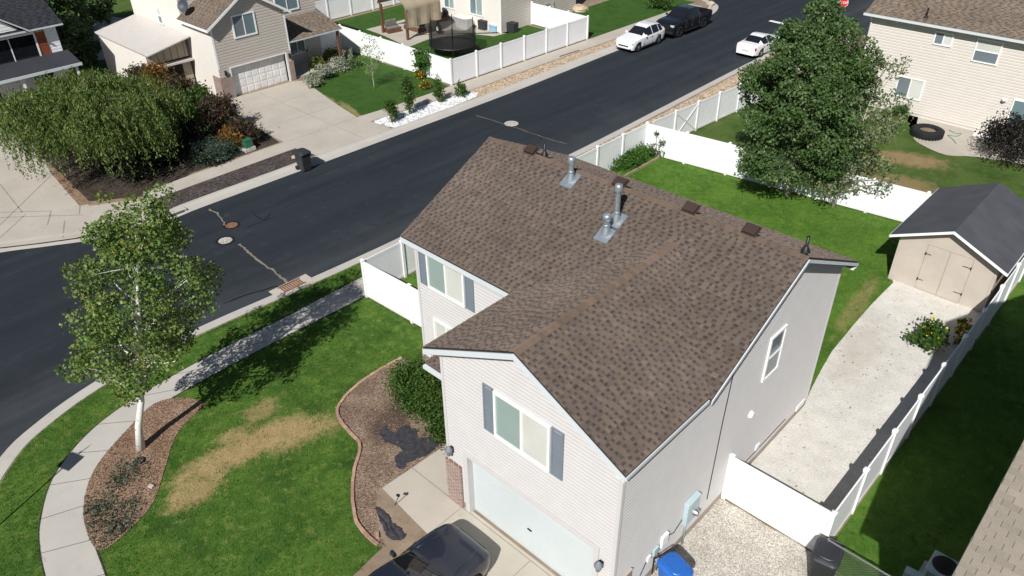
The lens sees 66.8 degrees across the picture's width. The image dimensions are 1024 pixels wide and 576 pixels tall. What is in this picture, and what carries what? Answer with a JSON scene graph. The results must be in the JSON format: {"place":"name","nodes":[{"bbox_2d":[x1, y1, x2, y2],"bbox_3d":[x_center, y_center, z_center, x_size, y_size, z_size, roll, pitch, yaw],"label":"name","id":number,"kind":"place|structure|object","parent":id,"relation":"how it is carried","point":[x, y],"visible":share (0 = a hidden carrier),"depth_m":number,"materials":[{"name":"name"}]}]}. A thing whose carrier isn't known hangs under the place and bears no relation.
{"place":"outdoors","nodes":[
{"label":"outdoors","id":0,"kind":"place"},
{"bbox_2d":[0,120,165,246],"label":"apron","id":1,"kind":"object","parent":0,"point":[48,195],"visible":0.6,"depth_m":40.16,"materials":[{"name":"concrete"}]},
{"bbox_2d":[70,0,154,73],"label":"back yard","id":2,"kind":"structure","parent":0,"point":[123,9],"depth_m":71.50,"materials":[{"name":"green plant"}]},
{"bbox_2d":[44,0,89,38],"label":"maple tree","id":3,"kind":"object","parent":2,"relation":"on","point":[59,8],"visible":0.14,"depth_m":59.38,"materials":[{"name":"green plant"}]},
{"bbox_2d":[55,13,101,71],"bbox_3d":[-32.883,-17.729,56.849,4.820,3.938,5.002,0,34,2],"label":"maple tree","id":4,"kind":"object","parent":2,"relation":"on","point":[83,49],"visible":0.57,"depth_m":56.62,"materials":[{"name":"green plant"}]},
{"bbox_2d":[74,0,117,31],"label":"maple tree","id":5,"kind":"object","parent":2,"relation":"on","point":[98,9],"visible":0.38,"depth_m":65.49,"materials":[{"name":"green plant"}]},
{"bbox_2d":[42,74,278,200],"bbox_3d":[-23.573,-10.042,48.818,19.400,0.001,12.450,27,43,35],"label":"shrub bed","id":6,"kind":"object","parent":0,"point":[88,183],"visible":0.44,"depth_m":43.59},
{"bbox_2d":[0,66,193,179],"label":"weeping tree","id":7,"kind":"object","parent":6,"relation":"on","point":[93,110],"visible":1,"depth_m":40.62,"materials":[{"name":"green plant"}]},
{"bbox_2d":[113,156,154,183],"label":"bed shrub","id":8,"kind":"object","parent":6,"relation":"on","point":[144,173],"visible":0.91,"depth_m":42.53,"materials":[{"name":"green plant"}]},
{"bbox_2d":[125,140,180,180],"bbox_3d":[-20.450,-7.431,43.719,3.676,1.486,2.998,9,35,13],"label":"bed shrub","id":9,"kind":"object","parent":6,"relation":"on","point":[152,159],"visible":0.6,"depth_m":43.17,"materials":[{"name":"green plant"}]},
{"bbox_2d":[138,58,174,107],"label":"bed shrub","id":10,"kind":"object","parent":6,"relation":"on","point":[161,70],"visible":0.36,"depth_m":49.73,"materials":[{"name":"orange plant"}]},
{"bbox_2d":[137,132,190,168],"bbox_3d":[-19.942,-8.064,44.539,3.239,1.647,2.878,27,43,35],"label":"bed shrub","id":11,"kind":"object","parent":6,"relation":"on","point":[178,158],"visible":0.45,"depth_m":44.30,"materials":[{"name":"green plant"}]},
{"bbox_2d":[159,71,200,115],"bbox_3d":[-21.222,-12.413,49.648,3.373,2.984,2.725,27,43,35],"label":"bed shrub","id":12,"kind":"object","parent":6,"relation":"on","point":[186,84],"visible":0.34,"depth_m":49.10,"materials":[{"name":"plant"}]},
{"bbox_2d":[167,112,214,151],"bbox_3d":[-19.247,-9.481,46.129,2.716,2.141,3.023,3,34,5],"label":"bed shrub","id":13,"kind":"object","parent":6,"relation":"on","point":[196,129],"visible":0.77,"depth_m":45.80,"materials":[{"name":"green plant"}]},
{"bbox_2d":[179,79,216,122],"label":"bed shrub","id":14,"kind":"object","parent":6,"relation":"on","point":[194,92],"visible":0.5,"depth_m":48.30,"materials":[{"name":"green plant"}]},
{"bbox_2d":[186,134,244,167],"bbox_3d":[-17.152,-8.066,44.648,3.261,1.496,3.444,-1,34,-1],"label":"juniper bush","id":15,"kind":"object","parent":6,"relation":"on","point":[218,148],"visible":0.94,"depth_m":44.42,"materials":[{"name":"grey plant"}]},
{"bbox_2d":[195,89,243,132],"bbox_3d":[-17.919,-10.912,47.621,3.283,2.752,3.051,27,43,35],"label":"bed shrub","id":16,"kind":"object","parent":6,"relation":"on","point":[216,111],"visible":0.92,"depth_m":47.05,"materials":[{"name":"purple plant"}]},
{"bbox_2d":[214,123,245,150],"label":"bed shrub","id":17,"kind":"object","parent":6,"relation":"on","point":[230,133],"visible":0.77,"depth_m":45.24,"materials":[{"name":"orange plant"}]},
{"bbox_2d":[227,112,263,141],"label":"bed shrub","id":18,"kind":"object","parent":6,"relation":"on","point":[248,128],"visible":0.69,"depth_m":46.16,"materials":[{"name":"brown plant"}]},
{"bbox_2d":[38,277,361,575],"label":"sidewalk edge soil","id":19,"kind":"structure","parent":0,"point":[43,570],"depth_m":26.07,"materials":[{"name":"brown soil"}]},
{"bbox_2d":[152,390,339,516],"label":"dry grass","id":20,"kind":"structure","parent":0,"point":[244,450],"depth_m":25.89,"materials":[{"name":"brown plant"}]},
{"bbox_2d":[0,154,581,575],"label":"front lawn","id":21,"kind":"structure","parent":0,"point":[265,520],"depth_m":25.30,"materials":[{"name":"green plant"}]},
{"bbox_2d":[83,397,205,549],"bbox_3d":[-12.277,5.775,25.268,2.498,0.001,6.532,1,34,3],"label":"mulch bed","id":22,"kind":"object","parent":21,"relation":"on","point":[168,434],"visible":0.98,"depth_m":25.22,"materials":[{"name":"brown wood"}]},
{"bbox_2d":[83,449,155,547],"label":"weeds","id":23,"kind":"object","parent":22,"relation":"on","point":[110,503],"visible":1,"depth_m":23.75,"materials":[{"name":"green plant"}]},
{"bbox_2d":[54,182,225,451],"bbox_3d":[-11.310,1.235,23.891,4.675,9.148,5.089,27,43,35],"label":"birch tree","id":24,"kind":"object","parent":22,"relation":"on","point":[155,238],"visible":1,"depth_m":22.61,"materials":[{"name":"green plant"}]},
{"bbox_2d":[360,242,403,297],"bbox_3d":[-5.511,-0.823,33.175,0.160,1.950,2.115,27,43,35],"label":"vinyl fence","id":25,"kind":"object","parent":21,"relation":"on","point":[389,261],"visible":0.72,"depth_m":33.17,"materials":[{"name":"white plastic"}]},
{"bbox_2d":[339,358,445,547],"bbox_3d":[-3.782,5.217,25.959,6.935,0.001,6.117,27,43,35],"label":"planting bed","id":26,"kind":"object","parent":21,"relation":"on","point":[365,436],"visible":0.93,"depth_m":26.22,"materials":[{"name":"brown wood"}]},
{"bbox_2d":[336,356,401,545],"bbox_3d":[-5.088,5.095,26.109,2.117,0.104,8.655,-2,34,-1],"label":"brick edging","id":27,"kind":"object","parent":26,"relation":"on","point":[356,521],"visible":0.98,"depth_m":25.85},
{"bbox_2d":[376,488,426,557],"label":"bare dirt","id":28,"kind":"structure","parent":26,"relation":"on","point":[408,525],"depth_m":23.18,"materials":[{"name":"brown soil"}]},
{"bbox_2d":[374,507,405,539],"bbox_3d":[-3.746,7.053,23.171,0.472,0.056,1.539,-27,42,-33],"label":"plastic sheet","id":29,"kind":"object","parent":28,"relation":"on","point":[393,531],"visible":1,"depth_m":23.07,"materials":[{"name":"black plastic"}]},
{"bbox_2d":[379,425,439,468],"bbox_3d":[-3.629,5.146,26.015,2.080,0.015,1.763,27,43,35],"label":"plastic sheet","id":30,"kind":"object","parent":26,"relation":"on","point":[416,446],"visible":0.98,"depth_m":25.93,"materials":[{"name":"black plastic"}]},
{"bbox_2d":[379,354,443,427],"bbox_3d":[-3.079,3.325,27.218,3.883,1.816,2.907,27,43,35],"label":"hedge shrub","id":31,"kind":"object","parent":26,"relation":"on","point":[411,381],"visible":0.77,"depth_m":26.88,"materials":[{"name":"green plant"}]},
{"bbox_2d":[418,391,446,454],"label":"hedge shrub","id":32,"kind":"object","parent":26,"relation":"on","point":[436,421],"visible":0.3,"depth_m":25.83,"materials":[{"name":"green plant"}]},
{"bbox_2d":[228,81,389,154],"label":"driveway","id":33,"kind":"structure","parent":0,"point":[311,100],"depth_m":49.83,"materials":[{"name":"concrete"}]},
{"bbox_2d":[42,0,708,205],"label":"yard ground","id":34,"kind":"structure","parent":0,"point":[588,3],"depth_m":56.36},
{"bbox_2d":[0,0,82,102],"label":"white house","id":35,"kind":"structure","parent":34,"relation":"on","point":[31,49],"depth_m":50.14,"materials":[{"name":"white paint"}]},
{"bbox_2d":[0,32,41,64],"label":"window","id":36,"kind":"structure","parent":35,"relation":"in","point":[22,46],"depth_m":49.77,"materials":[{"name":"black glass"}]},
{"bbox_2d":[51,171,90,205],"bbox_3d":[-24.000,-5.421,42.004,0.560,0.001,5.456,-28,43,-34],"label":"brick strip","id":37,"kind":"object","parent":34,"relation":"on","point":[77,196],"visible":1,"depth_m":41.74,"materials":[{"name":"brown brick"}]},
{"bbox_2d":[94,15,194,83],"bbox_3d":[-25.771,-16.307,54.726,8.300,3.790,3.100,27,43,35],"label":"carport","id":38,"kind":"object","parent":34,"relation":"on","point":[125,42],"visible":0.81,"depth_m":53.54,"materials":[{"name":"paint"}]},
{"bbox_2d":[157,149,313,208],"bbox_3d":[-15.260,-6.107,42.854,1.700,0.001,9.350,27,43,35],"label":"dark gravel strip","id":39,"kind":"object","parent":34,"relation":"on","point":[229,179],"visible":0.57,"depth_m":42.66,"materials":[{"name":"gravel"}]},
{"bbox_2d":[130,0,342,98],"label":"beige house","id":40,"kind":"structure","parent":34,"relation":"on","point":[240,47],"depth_m":53.10,"materials":[{"name":"beige paint"}]},
{"bbox_2d":[230,11,257,38],"bbox_3d":[-17.815,-17.500,51.609,0.060,1.500,1.730,27,43,35],"label":"window","id":41,"kind":"structure","parent":40,"relation":"in","point":[243,24],"depth_m":51.60,"materials":[{"name":"white plastic"}]},
{"bbox_2d":[231,54,287,95],"bbox_3d":[-17.628,-14.901,54.099,0.095,2.000,4.250,27,43,35],"label":"garage door","id":42,"kind":"structure","parent":40,"relation":"in","point":[271,71],"depth_m":54.09,"materials":[{"name":"white metal"}]},
{"bbox_2d":[320,30,341,52],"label":"fence","id":43,"kind":"object","parent":34,"relation":"on","point":[329,39],"visible":0.2,"depth_m":60.99,"materials":[{"name":"white plastic"}]},
{"bbox_2d":[315,0,400,19],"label":"vinyl fence","id":44,"kind":"object","parent":34,"relation":"on","point":[332,9],"visible":0.58,"depth_m":69.51,"materials":[{"name":"white plastic"}]},
{"bbox_2d":[374,92,477,126],"bbox_3d":[-5.404,-11.908,51.213,1.897,0.001,8.209,27,43,35],"label":"white rock strip","id":45,"kind":"object","parent":34,"relation":"on","point":[426,109],"visible":0.8,"depth_m":50.79,"materials":[{"name":"white gravel"}]},
{"bbox_2d":[399,73,416,114],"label":"columnar shrub","id":46,"kind":"object","parent":45,"relation":"on","point":[408,90],"visible":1,"depth_m":49.27,"materials":[{"name":"green plant"}]},
{"bbox_2d":[440,0,575,32],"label":"patio house","id":47,"kind":"structure","parent":34,"relation":"on","point":[499,14],"depth_m":65.87,"materials":[{"name":"paint"}]},
{"bbox_2d":[468,39,615,96],"bbox_3d":[7.597,-19.455,62.107,1.350,0.001,30.000,27,43,35],"label":"tan gravel strip","id":48,"kind":"object","parent":34,"relation":"on","point":[497,85],"visible":0.67,"depth_m":56.98,"materials":[{"name":"beige gravel"}]},
{"bbox_2d":[531,1,586,28],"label":"vinyl fence","id":49,"kind":"object","parent":34,"relation":"on","point":[548,17],"visible":0.77,"depth_m":65.30,"materials":[{"name":"white plastic"}]},
{"bbox_2d":[304,52,447,115],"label":"lawn","id":50,"kind":"structure","parent":0,"point":[353,91],"depth_m":54.58,"materials":[{"name":"green plant"}]},
{"bbox_2d":[356,34,384,88],"bbox_3d":[-9.620,-15.614,53.352,1.880,3.856,2.212,27,43,35],"label":"sapling","id":51,"kind":"object","parent":50,"relation":"on","point":[376,65],"visible":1,"depth_m":53.33,"materials":[{"name":"green plant"}]},
{"bbox_2d":[338,24,449,83],"bbox_3d":[-8.951,-17.540,57.871,12.815,1.950,0.160,28,43,35],"label":"vinyl fence","id":52,"kind":"object","parent":50,"relation":"on","point":[397,55],"visible":0.9,"depth_m":57.88,"materials":[{"name":"white plastic"}]},
{"bbox_2d":[410,47,431,76],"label":"leafy plant","id":53,"kind":"object","parent":50,"relation":"on","point":[421,62],"visible":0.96,"depth_m":55.20,"materials":[{"name":"green plant"}]},
{"bbox_2d":[145,4,700,197],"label":"sidewalk","id":54,"kind":"structure","parent":0,"point":[252,158],"depth_m":52.75,"materials":[{"name":"concrete"}]},
{"bbox_2d":[0,0,874,456],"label":"road","id":55,"kind":"structure","parent":0,"point":[326,216],"depth_m":40.87,"materials":[{"name":"grey asphalt"}]},
{"bbox_2d":[0,0,717,251],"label":"kerb","id":56,"kind":"structure","parent":55,"relation":"on","point":[214,197],"depth_m":46.42,"materials":[{"name":"concrete"}]},
{"bbox_2d":[291,148,310,170],"bbox_3d":[-11.745,-7.199,43.552,1.022,1.173,0.746,27,43,35],"label":"wheeled bin","id":57,"kind":"object","parent":56,"relation":"on","point":[303,158],"visible":1,"depth_m":43.27,"materials":[{"name":"black plastic"}]},
{"bbox_2d":[0,35,864,479],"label":"kerb","id":58,"kind":"structure","parent":55,"relation":"on","point":[16,447],"depth_m":32.60,"materials":[{"name":"concrete"}]},
{"bbox_2d":[269,274,314,296],"bbox_3d":[-9.575,-0.068,34.004,0.970,0.054,1.900,27,43,35],"label":"storm drain","id":59,"kind":"object","parent":58,"relation":"in","point":[296,283],"visible":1,"depth_m":34.03,"materials":[{"name":"concrete"}]},
{"bbox_2d":[615,21,664,51],"bbox_3d":[10.253,-20.152,61.834,2.095,1.659,4.545,27,43,35],"label":"crossover car","id":60,"kind":"object","parent":55,"relation":"on","point":[638,36],"visible":1,"depth_m":61.14,"materials":[{"name":"white paint"}]},
{"bbox_2d":[656,4,712,37],"bbox_3d":[14.356,-22.592,65.092,2.315,1.951,5.977,27,43,35],"label":"pickup truck","id":61,"kind":"object","parent":55,"relation":"on","point":[678,21],"visible":0.87,"depth_m":64.13,"materials":[{"name":"black paint"}]},
{"bbox_2d":[736,32,779,56],"bbox_3d":[19.348,-19.176,60.416,2.075,1.448,4.680,27,43,35],"label":"sedan car","id":62,"kind":"object","parent":55,"relation":"on","point":[754,43],"visible":0.78,"depth_m":59.27,"materials":[{"name":"white paint"}]},
{"bbox_2d":[367,19,509,46],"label":"patio","id":63,"kind":"structure","parent":0,"point":[414,37],"depth_m":65.01,"materials":[{"name":"concrete"}]},
{"bbox_2d":[377,0,440,39],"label":"pergola","id":64,"kind":"object","parent":63,"relation":"on","point":[418,12],"visible":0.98,"depth_m":63.52,"materials":[{"name":"beige fabric"}]},
{"bbox_2d":[40,39,848,575],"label":"sidewalk","id":65,"kind":"structure","parent":0,"point":[66,529],"depth_m":25.92,"materials":[{"name":"concrete"}]},
{"bbox_2d":[334,4,583,84],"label":"lawn","id":66,"kind":"structure","parent":0,"point":[363,23],"depth_m":65.21,"materials":[{"name":"green plant"}]},
{"bbox_2d":[428,14,476,58],"bbox_3d":[-4.625,-19.486,60.213,3.760,2.450,3.760,27,43,35],"label":"trampoline","id":67,"kind":"object","parent":66,"relation":"on","point":[451,33],"visible":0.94,"depth_m":59.13,"materials":[{"name":"black fabric"}]},
{"bbox_2d":[449,15,588,85],"bbox_3d":[0.925,-18.089,58.498,0.160,1.950,14.963,28,44,36],"label":"vinyl fence","id":68,"kind":"object","parent":66,"relation":"on","point":[476,63],"visible":1,"depth_m":57.99,"materials":[{"name":"white plastic"}]},
{"bbox_2d":[383,444,555,575],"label":"driveway","id":69,"kind":"structure","parent":0,"point":[425,505],"depth_m":23.50,"materials":[{"name":"concrete"}]},
{"bbox_2d":[368,523,489,575],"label":"dark car","id":70,"kind":"object","parent":69,"relation":"on","point":[448,549],"visible":1,"depth_m":20.99,"materials":[{"name":"blue paint"}]},
{"bbox_2d":[0,35,1023,575],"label":"yard ground","id":71,"kind":"structure","parent":0,"point":[378,559],"depth_m":23.41,"materials":[{"name":"grey concrete"}]},
{"bbox_2d":[399,124,646,277],"bbox_3d":[1.418,-4.924,39.090,0.160,1.950,17.896,28,44,35],"label":"vinyl fence","id":72,"kind":"object","parent":71,"relation":"on","point":[603,155],"visible":0.21,"depth_m":42.15,"materials":[{"name":"white plastic"}]},
{"bbox_2d":[400,136,858,575],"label":"house","id":73,"kind":"structure","parent":71,"relation":"on","point":[621,367],"depth_m":20.91,"materials":[{"name":"beige"}]},
{"bbox_2d":[425,255,465,307],"bbox_3d":[-2.164,-0.277,25.186,1.780,1.410,0.060,27,43,35],"label":"window","id":74,"kind":"structure","parent":73,"relation":"in","point":[442,279],"depth_m":25.22,"materials":[{"name":"glass"}]},
{"bbox_2d":[492,390,550,472],"bbox_3d":[0.232,3.619,19.587,1.920,1.580,0.060,27,43,35],"label":"window","id":75,"kind":"structure","parent":73,"relation":"in","point":[516,427],"depth_m":19.56,"materials":[{"name":"white plastic"}]},
{"bbox_2d":[463,450,599,575],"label":"garage door","id":76,"kind":"structure","parent":73,"relation":"in","point":[547,537],"depth_m":21.73,"materials":[{"name":"paint"}]},
{"bbox_2d":[761,324,787,382],"bbox_3d":[7.501,1.875,22.184,0.060,1.600,0.930,27,43,35],"label":"window","id":77,"kind":"structure","parent":73,"relation":"in","point":[776,343],"depth_m":22.15,"materials":[{"name":"white plastic"}]},
{"bbox_2d":[582,57,771,153],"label":"verge dirt","id":78,"kind":"structure","parent":71,"relation":"on","point":[729,83],"depth_m":52.42,"materials":[{"name":"beige soil"}]},
{"bbox_2d":[721,453,830,549],"bbox_3d":[7.592,6.234,22.535,3.125,1.950,0.160,27,43,35],"label":"vinyl fence","id":79,"kind":"object","parent":71,"relation":"on","point":[788,511],"visible":0.95,"depth_m":22.50,"materials":[{"name":"white plastic"}]},
{"bbox_2d":[823,258,1023,539],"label":"vinyl fence","id":80,"kind":"object","parent":71,"relation":"on","point":[847,506],"visible":0.98,"depth_m":25.41,"materials":[{"name":"white plastic"}]},
{"bbox_2d":[952,440,1023,575],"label":"neighbour house","id":81,"kind":"structure","parent":71,"relation":"on","point":[995,546],"depth_m":14.29,"materials":[{"name":"beige"}]},
{"bbox_2d":[532,0,693,38],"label":"corner lawn","id":82,"kind":"structure","parent":0,"point":[608,16],"depth_m":69.75,"materials":[{"name":"green plant"}]},
{"bbox_2d":[400,153,901,393],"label":"back lawn","id":83,"kind":"structure","parent":0,"point":[829,336],"depth_m":38.01,"materials":[{"name":"green plant"}]},
{"bbox_2d":[363,261,420,326],"bbox_3d":[-4.053,0.613,31.033,5.534,1.950,0.160,26,42,33],"label":"vinyl fence","id":84,"kind":"object","parent":83,"relation":"on","point":[397,296],"visible":0.61,"depth_m":31.59,"materials":[{"name":"white plastic"}]},
{"bbox_2d":[607,141,657,171],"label":"bush","id":85,"kind":"object","parent":83,"relation":"on","point":[633,156],"visible":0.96,"depth_m":43.23,"materials":[{"name":"green plant"}]},
{"bbox_2d":[645,121,931,221],"bbox_3d":[15.660,-5.378,39.497,20.002,1.950,0.160,22,40,30],"label":"vinyl fence","id":86,"kind":"object","parent":83,"relation":"on","point":[899,203],"visible":0.54,"depth_m":40.88,"materials":[{"name":"white plastic"}]},
{"bbox_2d":[734,0,887,196],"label":"broadleaf tree","id":87,"kind":"object","parent":83,"relation":"on","point":[814,51],"visible":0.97,"depth_m":35.98,"materials":[{"name":"green plant"}]},
{"bbox_2d":[805,48,913,207],"bbox_3d":[16.579,-7.455,37.156,5.172,8.017,4.913,27,43,35],"label":"broadleaf tree","id":88,"kind":"object","parent":83,"relation":"on","point":[838,187],"visible":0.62,"depth_m":36.62,"materials":[{"name":"green plant"}]},
{"bbox_2d":[651,499,810,575],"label":"front gravel","id":89,"kind":"structure","parent":0,"point":[722,537],"depth_m":22.38,"materials":[{"name":"beige gravel"}]},
{"bbox_2d":[653,549,693,575],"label":"wheeled bin","id":90,"kind":"object","parent":89,"relation":"on","point":[671,563],"visible":1,"depth_m":20.68,"materials":[{"name":"blue plastic"}]},
{"bbox_2d":[689,49,1023,199],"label":"lawn","id":91,"kind":"structure","parent":0,"point":[920,167],"depth_m":43.38,"materials":[{"name":"green plant"}]},
{"bbox_2d":[653,83,773,132],"bbox_3d":[12.893,-11.337,48.329,13.149,1.950,0.160,-28,42,-34],"label":"vinyl fence","id":92,"kind":"object","parent":91,"relation":"on","point":[702,113],"visible":0.6,"depth_m":47.47,"materials":[{"name":"white plastic"}]},
{"bbox_2d":[750,280,981,510],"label":"side gravel","id":93,"kind":"structure","parent":0,"point":[824,448],"depth_m":27.64,"materials":[{"name":"beige gravel"}]},
{"bbox_2d":[903,312,955,354],"bbox_3d":[16.023,1.736,29.630,1.705,1.390,1.703,27,43,35],"label":"sunflower plant","id":94,"kind":"object","parent":93,"relation":"on","point":[930,333],"visible":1,"depth_m":29.52,"materials":[{"name":"green plant"}]},
{"bbox_2d":[888,182,1023,311],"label":"shed","id":95,"kind":"structure","parent":93,"relation":"on","point":[962,245],"depth_m":32.14,"materials":[{"name":"paint"}]},
{"bbox_2d":[915,245,950,294],"bbox_3d":[17.539,-0.749,32.410,0.895,2.090,0.048,27,43,35],"label":"door","id":96,"kind":"structure","parent":95,"relation":"in","point":[934,263],"depth_m":32.38,"materials":[{"name":"paint"}]},
{"bbox_2d":[936,252,973,302],"bbox_3d":[18.203,-0.404,31.888,0.900,2.090,0.048,27,43,35],"label":"door","id":97,"kind":"structure","parent":95,"relation":"in","point":[958,267],"depth_m":31.87,"materials":[{"name":"paint"}]},
{"bbox_2d":[953,317,976,344],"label":"sunflower plant","id":98,"kind":"object","parent":93,"relation":"on","point":[961,327],"visible":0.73,"depth_m":29.64,"materials":[{"name":"green plant"}]},
{"bbox_2d":[834,276,1023,575],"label":"side lawn","id":99,"kind":"structure","parent":0,"point":[907,554],"depth_m":24.89,"materials":[{"name":"green plant"}]},
{"bbox_2d":[919,550,958,575],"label":"air conditioner","id":100,"kind":"object","parent":99,"relation":"on","point":[939,564],"visible":0.95,"depth_m":20.97,"materials":[{"name":"metal"}]},
{"bbox_2d":[863,0,1023,141],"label":"house","id":101,"kind":"structure","parent":0,"point":[965,69],"depth_m":46.38,"materials":[{"name":"beige plastic"}]},
{"bbox_2d":[893,75,924,100],"bbox_3d":[24.853,-12.506,48.556,1.611,1.306,0.060,27,43,35],"label":"window","id":102,"kind":"structure","parent":101,"relation":"in","point":[911,87],"depth_m":48.51,"materials":[{"name":"white glass"}]},
{"bbox_2d":[932,31,954,47],"bbox_3d":[25.627,-14.780,46.094,1.060,0.776,0.060,27,43,35],"label":"window","id":103,"kind":"structure","parent":101,"relation":"in","point":[945,39],"depth_m":46.09,"materials":[{"name":"white plastic"}]},
{"bbox_2d":[971,38,1003,65],"bbox_3d":[27.437,-13.635,44.813,1.379,1.339,0.060,27,43,35],"label":"window","id":104,"kind":"structure","parent":101,"relation":"in","point":[986,51],"depth_m":44.80,"materials":[{"name":"grey glass"}]},
{"bbox_2d":[906,115,1023,164],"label":"patio","id":105,"kind":"structure","parent":0,"point":[964,145],"depth_m":45.56,"materials":[{"name":"concrete"}]},
{"bbox_2d":[910,123,944,140],"bbox_3d":[24.875,-9.358,46.482,1.862,0.460,1.861,27,43,35],"label":"tractor tyre","id":106,"kind":"object","parent":105,"relation":"on","point":[926,132],"visible":1,"depth_m":46.12,"materials":[{"name":"rubber"}]},
{"bbox_2d":[973,108,1023,170],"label":"plum shrub","id":107,"kind":"object","parent":105,"relation":"on","point":[995,135],"visible":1,"depth_m":42.77,"materials":[{"name":"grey plant"}]},
{"label":"side yard","id":108,"kind":"structure","parent":0,"visible":0},
{"bbox_2d":[808,534,844,575],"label":"wheeled bin","id":109,"kind":"object","parent":108,"relation":"on","point":[826,557],"visible":0.99,"depth_m":20.88,"materials":[{"name":"black plastic"}]},
{"bbox_2d":[827,538,889,575],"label":"chain link gate","id":110,"kind":"structure","parent":108,"relation":"on","point":[854,555],"depth_m":20.84,"materials":[{"name":"metal"}]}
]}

